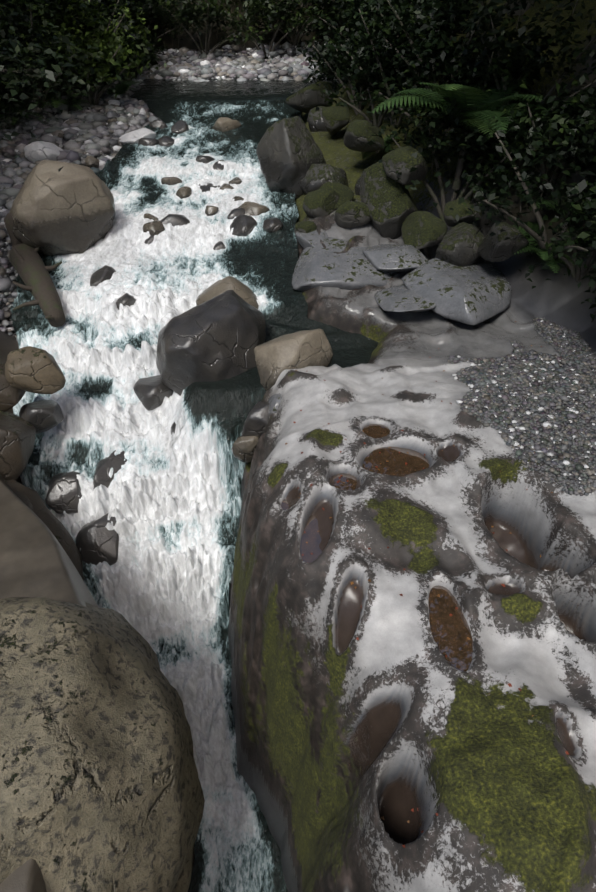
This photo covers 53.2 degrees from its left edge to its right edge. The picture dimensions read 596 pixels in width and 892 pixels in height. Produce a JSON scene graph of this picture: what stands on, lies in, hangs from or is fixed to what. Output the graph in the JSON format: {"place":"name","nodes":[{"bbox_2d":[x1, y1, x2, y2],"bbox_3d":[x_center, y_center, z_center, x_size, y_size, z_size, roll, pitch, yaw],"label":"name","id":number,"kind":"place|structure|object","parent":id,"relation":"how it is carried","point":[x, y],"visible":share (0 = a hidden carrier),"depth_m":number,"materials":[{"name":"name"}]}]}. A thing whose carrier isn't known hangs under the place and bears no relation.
{"place":"outdoors","nodes":[
{"label":"outdoors","id":0,"kind":"place"},
{"bbox_2d":[10,78,378,891],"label":"river water","id":1,"kind":"structure","parent":0,"point":[168,500],"depth_m":12.23,"materials":[{"name":"liquid"}]},
{"bbox_2d":[19,400,63,433],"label":"rock","id":2,"kind":"object","parent":1,"relation":"in","point":[41,416],"visible":0.88,"depth_m":11.48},
{"bbox_2d":[0,0,595,891],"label":"terrain","id":3,"kind":"structure","parent":0,"point":[346,740],"depth_m":7.52,"materials":[{"name":"stone"}]},
{"bbox_2d":[0,364,25,411],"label":"rock","id":4,"kind":"object","parent":3,"relation":"on","point":[10,396],"visible":0.48,"depth_m":11.07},
{"bbox_2d":[5,346,65,393],"bbox_3d":[-4.971,-1.482,11.143,0.986,0.774,0.998,-17,43,-19],"label":"rock","id":5,"kind":"object","parent":4,"relation":"on","point":[33,369],"visible":1,"depth_m":10.85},
{"bbox_2d":[2,480,32,509],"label":"rock","id":6,"kind":"object","parent":3,"relation":"on","point":[24,499],"visible":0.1,"depth_m":10.38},
{"bbox_2d":[0,411,35,480],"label":"rock","id":7,"kind":"object","parent":3,"relation":"on","point":[17,437],"visible":0.92,"depth_m":10.61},
{"bbox_2d":[0,30,57,100],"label":"bush","id":8,"kind":"object","parent":3,"relation":"on","point":[15,63],"visible":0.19,"depth_m":19.81,"materials":[{"name":"green plant"}]},
{"bbox_2d":[4,213,65,327],"bbox_3d":[-6.200,-4.188,14.015,1.256,1.625,3.666,-13,42,-15],"label":"driftwood stump","id":9,"kind":"object","parent":3,"relation":"on","point":[29,266],"visible":0.92,"depth_m":13.76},
{"bbox_2d":[24,141,62,163],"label":"rock","id":10,"kind":"object","parent":3,"relation":"on","point":[38,150],"visible":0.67,"depth_m":18.11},
{"bbox_2d":[8,480,83,580],"bbox_3d":[-5.290,2.383,10.881,2.605,4.645,2.481,-1,40,-2],"label":"rock","id":11,"kind":"object","parent":3,"relation":"on","point":[52,523],"visible":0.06,"depth_m":10.71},
{"bbox_2d":[0,0,103,109],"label":"bush","id":12,"kind":"object","parent":3,"relation":"on","point":[7,14],"visible":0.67,"depth_m":19.36,"materials":[{"name":"green plant"}]},
{"bbox_2d":[9,160,114,255],"bbox_3d":[-6.113,-6.101,15.327,2.736,2.382,2.131,-25,46,-27],"label":"boulder","id":13,"kind":"object","parent":3,"relation":"on","point":[68,208],"visible":0.92,"depth_m":14.51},
{"bbox_2d":[0,30,125,119],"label":"bush","id":14,"kind":"object","parent":3,"relation":"on","point":[23,72],"visible":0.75,"depth_m":18.61,"materials":[{"name":"green plant"}]},
{"bbox_2d":[46,471,81,513],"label":"rock","id":15,"kind":"object","parent":3,"relation":"on","point":[63,492],"visible":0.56,"depth_m":11.50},
{"bbox_2d":[42,93,88,110],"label":"fern","id":16,"kind":"object","parent":3,"relation":"on","point":[59,101],"visible":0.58,"depth_m":21.36,"materials":[{"name":"green plant"}]},
{"bbox_2d":[0,0,136,139],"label":"undergrowth shrubs","id":17,"kind":"object","parent":3,"relation":"on","point":[14,133],"visible":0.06,"depth_m":20.04,"materials":[{"name":"green plant"}]},
{"bbox_2d":[0,0,150,171],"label":"shrub","id":18,"kind":"object","parent":3,"relation":"on","point":[46,73],"visible":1,"depth_m":11.40,"materials":[{"name":"green plant"}]},
{"bbox_2d":[0,0,160,34],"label":"beech tree","id":19,"kind":"object","parent":3,"relation":"on","point":[82,5],"visible":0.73,"depth_m":21.36,"materials":[{"name":"green plant"}]},
{"bbox_2d":[21,0,145,86],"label":"bright bush","id":20,"kind":"object","parent":3,"relation":"on","point":[95,11],"visible":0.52,"depth_m":21.70,"materials":[{"name":"green plant"}]},
{"bbox_2d":[43,17,139,94],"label":"bush","id":21,"kind":"object","parent":3,"relation":"on","point":[86,33],"visible":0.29,"depth_m":21.76,"materials":[{"name":"green plant"}]},
{"bbox_2d":[84,156,99,167],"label":"rock","id":22,"kind":"object","parent":3,"relation":"on","point":[91,161],"visible":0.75,"depth_m":18.59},
{"bbox_2d":[26,7,166,105],"bbox_3d":[-7.684,-13.938,21.720,5.616,3.313,3.775,-1,40,-2],"label":"bush","id":23,"kind":"object","parent":3,"relation":"on","point":[101,58],"visible":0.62,"depth_m":21.33,"materials":[{"name":"green plant"}]},
{"bbox_2d":[76,513,118,565],"bbox_3d":[-3.916,1.773,11.620,0.957,0.870,1.161,-1,40,-2],"label":"rock","id":24,"kind":"object","parent":3,"relation":"on","point":[97,541],"visible":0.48,"depth_m":11.27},
{"bbox_2d":[36,6,160,68],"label":"bush","id":25,"kind":"object","parent":3,"relation":"on","point":[144,42],"visible":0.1,"depth_m":23.22,"materials":[{"name":"green plant"}]},
{"bbox_2d":[41,4,161,76],"bbox_3d":[-7.918,-16.250,24.258,4.588,2.926,3.494,-1,40,-2],"label":"bush","id":26,"kind":"object","parent":3,"relation":"on","point":[135,49],"visible":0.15,"depth_m":24.12,"materials":[{"name":"green plant"}]},
{"bbox_2d":[0,597,204,891],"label":"boulder","id":27,"kind":"object","parent":3,"relation":"on","point":[100,788],"visible":1,"depth_m":6.37,"materials":[{"name":"stone"}]},
{"bbox_2d":[45,0,161,25],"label":"bush","id":28,"kind":"object","parent":3,"relation":"on","point":[132,16],"visible":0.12,"depth_m":26.39,"materials":[{"name":"green plant"}]},
{"bbox_2d":[93,450,126,488],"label":"rock","id":29,"kind":"object","parent":3,"relation":"on","point":[105,466],"visible":0.27,"depth_m":11.73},
{"bbox_2d":[98,81,141,94],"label":"fern","id":30,"kind":"object","parent":3,"relation":"on","point":[121,88],"visible":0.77,"depth_m":23.79,"materials":[{"name":"green plant"}]},
{"bbox_2d":[57,0,193,28],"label":"beech tree","id":31,"kind":"object","parent":3,"relation":"on","point":[149,4],"visible":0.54,"depth_m":25.31,"materials":[{"name":"green plant"}]},
{"bbox_2d":[112,21,157,77],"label":"bush","id":32,"kind":"object","parent":3,"relation":"on","point":[144,34],"visible":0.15,"depth_m":25.17,"materials":[{"name":"green plant"}]},
{"bbox_2d":[119,128,156,144],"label":"rock","id":33,"kind":"object","parent":3,"relation":"on","point":[134,136],"visible":0.6,"depth_m":20.20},
{"bbox_2d":[120,31,161,77],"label":"bush","id":34,"kind":"object","parent":3,"relation":"on","point":[153,62],"visible":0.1,"depth_m":26.08,"materials":[{"name":"green plant"}]},
{"bbox_2d":[131,0,171,34],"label":"bush","id":35,"kind":"object","parent":3,"relation":"on","point":[148,22],"visible":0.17,"depth_m":28.89,"materials":[{"name":"green plant"}]},
{"bbox_2d":[133,375,172,410],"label":"rock","id":36,"kind":"object","parent":3,"relation":"on","point":[151,392],"visible":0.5,"depth_m":12.32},
{"bbox_2d":[104,0,204,42],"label":"bush","id":37,"kind":"object","parent":3,"relation":"on","point":[150,11],"visible":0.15,"depth_m":28.83,"materials":[{"name":"green plant"}]},
{"bbox_2d":[0,41,336,340],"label":"gravel bar pebbles","id":38,"kind":"object","parent":3,"relation":"on","point":[92,137],"visible":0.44,"depth_m":21.14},
{"bbox_2d":[160,214,189,226],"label":"river stone","id":39,"kind":"object","parent":3,"relation":"on","point":[176,220],"depth_m":15.73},
{"bbox_2d":[151,0,256,53],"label":"bush","id":40,"kind":"object","parent":3,"relation":"on","point":[211,10],"visible":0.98,"depth_m":28.31,"materials":[{"name":"green plant"}]},
{"bbox_2d":[156,290,265,395],"bbox_3d":[-1.843,-2.118,12.686,2.323,1.928,2.314,-1,40,-2],"label":"rock","id":41,"kind":"object","parent":3,"relation":"on","point":[222,336],"visible":0.75,"depth_m":11.89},
{"bbox_2d":[196,276,258,308],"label":"rock","id":42,"kind":"object","parent":3,"relation":"on","point":[244,292],"visible":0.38,"depth_m":13.57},
{"bbox_2d":[139,0,327,47],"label":"undergrowth shrubs","id":43,"kind":"object","parent":3,"relation":"on","point":[219,31],"visible":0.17,"depth_m":29.68,"materials":[{"name":"green plant"}]},
{"bbox_2d":[231,435,259,462],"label":"rock","id":44,"kind":"object","parent":3,"relation":"on","point":[243,448],"visible":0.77,"depth_m":10.77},
{"bbox_2d":[238,201,269,215],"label":"rapids rock","id":45,"kind":"object","parent":3,"relation":"on","point":[252,208],"visible":0.25,"depth_m":16.20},
{"bbox_2d":[241,401,269,436],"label":"rock","id":46,"kind":"object","parent":3,"relation":"on","point":[257,420],"visible":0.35,"depth_m":10.69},
{"bbox_2d":[214,0,318,58],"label":"bush","id":47,"kind":"object","parent":3,"relation":"on","point":[257,5],"visible":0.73,"depth_m":28.57,"materials":[{"name":"green plant"}]},
{"bbox_2d":[268,393,281,414],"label":"rock","id":48,"kind":"object","parent":3,"relation":"on","point":[274,401],"visible":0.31,"depth_m":10.54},
{"bbox_2d":[256,116,326,199],"bbox_3d":[-0.192,-8.302,17.561,2.062,2.610,2.163,-1,40,-2],"label":"boulder","id":49,"kind":"object","parent":3,"relation":"on","point":[288,152],"visible":0.71,"depth_m":16.77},
{"bbox_2d":[254,329,332,390],"bbox_3d":[-0.232,-1.568,11.330,1.344,1.311,1.304,23,45,25],"label":"rock","id":50,"kind":"object","parent":3,"relation":"on","point":[275,357],"visible":0.75,"depth_m":10.97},
{"bbox_2d":[243,0,344,45],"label":"bush","id":51,"kind":"object","parent":3,"relation":"on","point":[317,4],"visible":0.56,"depth_m":28.89,"materials":[{"name":"green plant"}]},
{"bbox_2d":[294,221,316,232],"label":"stone","id":52,"kind":"object","parent":3,"relation":"on","point":[305,226],"visible":0.52,"depth_m":14.98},
{"bbox_2d":[285,81,332,113],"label":"boulder","id":53,"kind":"object","parent":3,"relation":"on","point":[305,99],"visible":0.83,"depth_m":21.14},
{"bbox_2d":[295,230,327,249],"bbox_3d":[0.646,-5.207,15.327,1.441,0.721,1.582,-1,40,-2],"label":"slab","id":54,"kind":"object","parent":3,"relation":"on","point":[310,239],"depth_m":14.87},
{"bbox_2d":[298,164,334,194],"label":"stone","id":55,"kind":"object","parent":3,"relation":"on","point":[317,176],"visible":0.56,"depth_m":16.70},
{"bbox_2d":[307,106,327,131],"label":"stone","id":56,"kind":"object","parent":3,"relation":"on","point":[315,121],"visible":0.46,"depth_m":20.29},
{"bbox_2d":[302,188,339,217],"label":"stone","id":57,"kind":"object","parent":3,"relation":"on","point":[320,202],"visible":0.83,"depth_m":15.42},
{"bbox_2d":[296,30,353,90],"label":"bush","id":58,"kind":"object","parent":3,"relation":"on","point":[310,58],"depth_m":24.64,"materials":[{"name":"green plant"}]},
{"bbox_2d":[302,64,353,93],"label":"bush","id":59,"kind":"object","parent":3,"relation":"on","point":[321,76],"visible":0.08,"depth_m":24.05,"materials":[{"name":"green plant"}]},
{"bbox_2d":[322,106,349,135],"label":"boulder","id":60,"kind":"object","parent":3,"relation":"on","point":[336,119],"visible":1,"depth_m":19.10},
{"bbox_2d":[318,182,353,209],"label":"boulder","id":61,"kind":"object","parent":3,"relation":"on","point":[345,192],"visible":0.29,"depth_m":15.75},
{"bbox_2d":[313,0,360,43],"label":"bush","id":62,"kind":"object","parent":3,"relation":"on","point":[332,14],"visible":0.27,"depth_m":29.42,"materials":[{"name":"green plant"}]},
{"bbox_2d":[328,167,348,186],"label":"stone","id":63,"kind":"object","parent":3,"relation":"on","point":[338,175],"visible":0.38,"depth_m":16.67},
{"bbox_2d":[292,237,393,291],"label":"slab","id":64,"kind":"structure","parent":3,"relation":"on","point":[352,268],"depth_m":13.84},
{"bbox_2d":[305,20,398,96],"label":"bush","id":65,"kind":"object","parent":3,"relation":"on","point":[320,68],"visible":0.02,"depth_m":19.87,"materials":[{"name":"green plant"}]},
{"bbox_2d":[334,201,370,228],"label":"stone","id":66,"kind":"object","parent":3,"relation":"on","point":[350,214],"visible":0.9,"depth_m":14.78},
{"bbox_2d":[302,17,405,115],"bbox_3d":[2.045,-12.149,19.316,3.796,2.914,3.387,-1,40,-2],"label":"bush","id":67,"kind":"object","parent":3,"relation":"on","point":[339,60],"visible":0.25,"depth_m":19.23,"materials":[{"name":"green plant"}]},
{"bbox_2d":[297,0,426,48],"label":"bush","id":68,"kind":"object","parent":3,"relation":"on","point":[346,14],"visible":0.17,"depth_m":19.81,"materials":[{"name":"green plant"}]},
{"bbox_2d":[344,120,384,151],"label":"boulder","id":69,"kind":"object","parent":3,"relation":"on","point":[358,136],"visible":0.92,"depth_m":16.40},
{"bbox_2d":[312,57,424,127],"bbox_3d":[2.485,-10.343,17.636,3.618,2.154,3.191,-23,45,-25],"label":"bush","id":70,"kind":"object","parent":3,"relation":"on","point":[374,77],"visible":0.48,"depth_m":17.47,"materials":[{"name":"green plant"}]},
{"bbox_2d":[281,424,472,671],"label":"pothole water","id":71,"kind":"structure","parent":3,"relation":"in","point":[451,634],"depth_m":7.50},
{"bbox_2d":[360,162,417,238],"bbox_3d":[2.371,-6.165,15.053,1.611,1.933,1.704,-1,40,-2],"label":"boulder","id":72,"kind":"object","parent":3,"relation":"on","point":[388,201],"visible":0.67,"depth_m":14.55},
{"bbox_2d":[382,146,427,184],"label":"boulder","id":73,"kind":"object","parent":72,"relation":"on","point":[403,160],"visible":0.9,"depth_m":13.87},
{"bbox_2d":[362,244,428,272],"bbox_3d":[2.317,-4.313,14.036,1.622,0.619,1.227,27,47,29],"label":"slab","id":74,"kind":"object","parent":3,"relation":"on","point":[397,258],"depth_m":13.79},
{"bbox_2d":[350,16,446,90],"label":"bush","id":75,"kind":"object","parent":3,"relation":"on","point":[373,31],"visible":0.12,"depth_m":17.94,"materials":[{"name":"green plant"}]},
{"bbox_2d":[315,0,487,127],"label":"bush","id":76,"kind":"object","parent":3,"relation":"on","point":[381,49],"visible":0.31,"depth_m":16.21,"materials":[{"name":"green plant"}]},
{"bbox_2d":[374,284,436,311],"bbox_3d":[2.474,-3.221,13.127,1.477,0.468,1.554,-1,40,-2],"label":"slab","id":77,"kind":"object","parent":3,"relation":"on","point":[400,298],"depth_m":12.77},
{"bbox_2d":[352,0,485,63],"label":"bush","id":78,"kind":"object","parent":3,"relation":"on","point":[386,6],"visible":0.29,"depth_m":16.55,"materials":[{"name":"green plant"}]},
{"bbox_2d":[401,211,447,249],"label":"boulder","id":79,"kind":"object","parent":3,"relation":"on","point":[422,229],"visible":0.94,"depth_m":14.04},
{"bbox_2d":[285,289,568,847],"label":"fallen leaves","id":80,"kind":"object","parent":3,"relation":"on","point":[509,684],"visible":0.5,"depth_m":7.24,"materials":[{"name":"brown plant"}]},
{"bbox_2d":[358,20,516,144],"bbox_3d":[4.100,-8.997,15.177,4.445,2.964,3.778,-25,46,-27],"label":"bush","id":81,"kind":"object","parent":3,"relation":"on","point":[432,57],"visible":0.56,"depth_m":14.80,"materials":[{"name":"green plant"}]},
{"bbox_2d":[358,0,539,103],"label":"bush","id":82,"kind":"object","parent":3,"relation":"on","point":[450,11],"visible":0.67,"depth_m":15.07,"materials":[{"name":"green plant"}]},
{"bbox_2d":[366,83,533,226],"bbox_3d":[3.875,-6.831,14.388,4.266,3.194,3.950,24,46,26],"label":"bush","id":83,"kind":"object","parent":3,"relation":"on","point":[429,141],"visible":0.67,"depth_m":13.89,"materials":[{"name":"green plant"}]},
{"bbox_2d":[402,258,511,324],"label":"slab","id":84,"kind":"structure","parent":3,"relation":"on","point":[476,294],"depth_m":12.77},
{"bbox_2d":[435,222,484,266],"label":"boulder","id":85,"kind":"object","parent":3,"relation":"on","point":[459,244],"visible":0.77,"depth_m":13.34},
{"bbox_2d":[477,222,528,261],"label":"boulder","id":86,"kind":"object","parent":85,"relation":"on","point":[497,247],"visible":0.94,"depth_m":12.59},
{"bbox_2d":[372,80,549,189],"bbox_3d":[4.167,-7.471,14.230,4.030,2.452,3.989,18,43,21],"label":"tree fern","id":87,"kind":"object","parent":3,"relation":"on","point":[492,101],"visible":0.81,"depth_m":13.43,"materials":[{"name":"green plant"}]},
{"bbox_2d":[443,199,481,227],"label":"boulder","id":88,"kind":"object","parent":3,"relation":"on","point":[461,209],"visible":0.65,"depth_m":13.93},
{"bbox_2d":[339,0,595,321],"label":"undergrowth shrubs","id":89,"kind":"object","parent":3,"relation":"on","point":[544,191],"visible":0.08,"depth_m":13.92,"materials":[{"name":"green plant"}]},
{"bbox_2d":[368,0,595,198],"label":"beech tree","id":90,"kind":"object","parent":3,"relation":"on","point":[576,177],"visible":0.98,"depth_m":11.88,"materials":[{"name":"green plant"}]},
{"bbox_2d":[427,27,547,139],"bbox_3d":[4.433,-8.763,14.559,2.546,2.632,2.981,28,47,29],"label":"bush","id":91,"kind":"object","parent":3,"relation":"on","point":[468,66],"visible":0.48,"depth_m":14.07,"materials":[{"name":"green plant"}]},
{"bbox_2d":[482,163,540,194],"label":"bush","id":92,"kind":"object","parent":3,"relation":"on","point":[514,175],"visible":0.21,"depth_m":13.89,"materials":[{"name":"green plant"}]},
{"bbox_2d":[432,62,595,279],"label":"bush","id":93,"kind":"object","parent":3,"relation":"on","point":[559,249],"visible":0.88,"depth_m":11.59,"materials":[{"name":"green plant"}]},
{"bbox_2d":[507,0,534,15],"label":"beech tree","id":94,"kind":"object","parent":3,"relation":"on","point":[517,12],"visible":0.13,"depth_m":15.26,"materials":[{"name":"green plant"}]},
{"bbox_2d":[448,317,595,495],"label":"gravel patch pebbles","id":95,"kind":"object","parent":3,"relation":"on","point":[536,375],"visible":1,"depth_m":9.40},
{"bbox_2d":[452,0,595,145],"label":"bush","id":96,"kind":"object","parent":3,"relation":"on","point":[536,50],"visible":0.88,"depth_m":12.93,"materials":[{"name":"green plant"}]},
{"bbox_2d":[460,78,595,198],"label":"bush","id":97,"kind":"object","parent":3,"relation":"on","point":[532,124],"visible":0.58,"depth_m":12.40,"materials":[{"name":"green plant"}]},
{"bbox_2d":[497,93,595,120],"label":"fern","id":98,"kind":"object","parent":3,"relation":"on","point":[511,106],"visible":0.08,"depth_m":13.66,"materials":[{"name":"green plant"}]},
{"bbox_2d":[513,222,590,272],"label":"fern","id":99,"kind":"object","parent":3,"relation":"on","point":[544,256],"visible":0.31,"depth_m":12.74,"materials":[{"name":"green plant"}]},
{"bbox_2d":[517,111,595,207],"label":"bush","id":100,"kind":"object","parent":3,"relation":"on","point":[584,168],"visible":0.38,"depth_m":12.34,"materials":[{"name":"green plant"}]},
{"bbox_2d":[528,196,591,219],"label":"shrub","id":101,"kind":"object","parent":3,"relation":"on","point":[545,202],"visible":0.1,"depth_m":13.02,"materials":[{"name":"green plant"}]},
{"bbox_2d":[525,183,595,281],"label":"bush","id":102,"kind":"object","parent":3,"relation":"on","point":[578,274],"visible":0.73,"depth_m":11.95,"materials":[{"name":"green plant"}]},
{"bbox_2d":[553,131,594,192],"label":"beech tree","id":103,"kind":"object","parent":3,"relation":"on","point":[582,185],"visible":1,"depth_m":8.92,"materials":[{"name":"green plant"}]},
{"bbox_2d":[585,236,595,319],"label":"bush","id":104,"kind":"object","parent":3,"relation":"on","point":[591,283],"visible":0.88,"depth_m":10.79,"materials":[{"name":"green plant"}]},
{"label":"riverbed cobbles","id":105,"kind":"object","parent":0,"visible":0},
{"bbox_2d":[90,265,115,286],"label":"river stone","id":106,"kind":"object","parent":105,"relation":"on","point":[102,274],"depth_m":14.32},
{"bbox_2d":[116,293,135,309],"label":"river stone","id":107,"kind":"object","parent":105,"relation":"on","point":[125,299],"depth_m":13.59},
{"bbox_2d":[138,138,158,145],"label":"river stone","id":108,"kind":"object","parent":105,"relation":"on","point":[148,141],"depth_m":19.69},
{"bbox_2d":[143,220,164,235],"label":"river stone","id":109,"kind":"object","parent":105,"relation":"on","point":[156,227],"depth_m":15.47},
{"bbox_2d":[158,136,174,146],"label":"river stone","id":110,"kind":"object","parent":105,"relation":"on","point":[165,141],"depth_m":19.87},
{"bbox_2d":[161,177,181,184],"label":"river stone","id":111,"kind":"object","parent":105,"relation":"on","point":[170,180],"depth_m":17.67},
{"bbox_2d":[171,120,188,133],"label":"river stone","id":112,"kind":"object","parent":105,"relation":"on","point":[180,126],"depth_m":20.84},
{"bbox_2d":[176,186,191,198],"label":"river stone","id":113,"kind":"object","parent":105,"relation":"on","point":[183,192],"depth_m":16.99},
{"bbox_2d":[212,117,241,131],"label":"rock","id":114,"kind":"object","parent":105,"relation":"on","point":[223,124],"visible":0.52,"depth_m":21.06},
{"bbox_2d":[230,215,257,235],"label":"river stone","id":115,"kind":"object","parent":105,"relation":"on","point":[242,225],"depth_m":15.77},
{"bbox_2d":[263,217,282,232],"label":"river stone","id":116,"kind":"object","parent":105,"relation":"on","point":[273,224],"depth_m":15.56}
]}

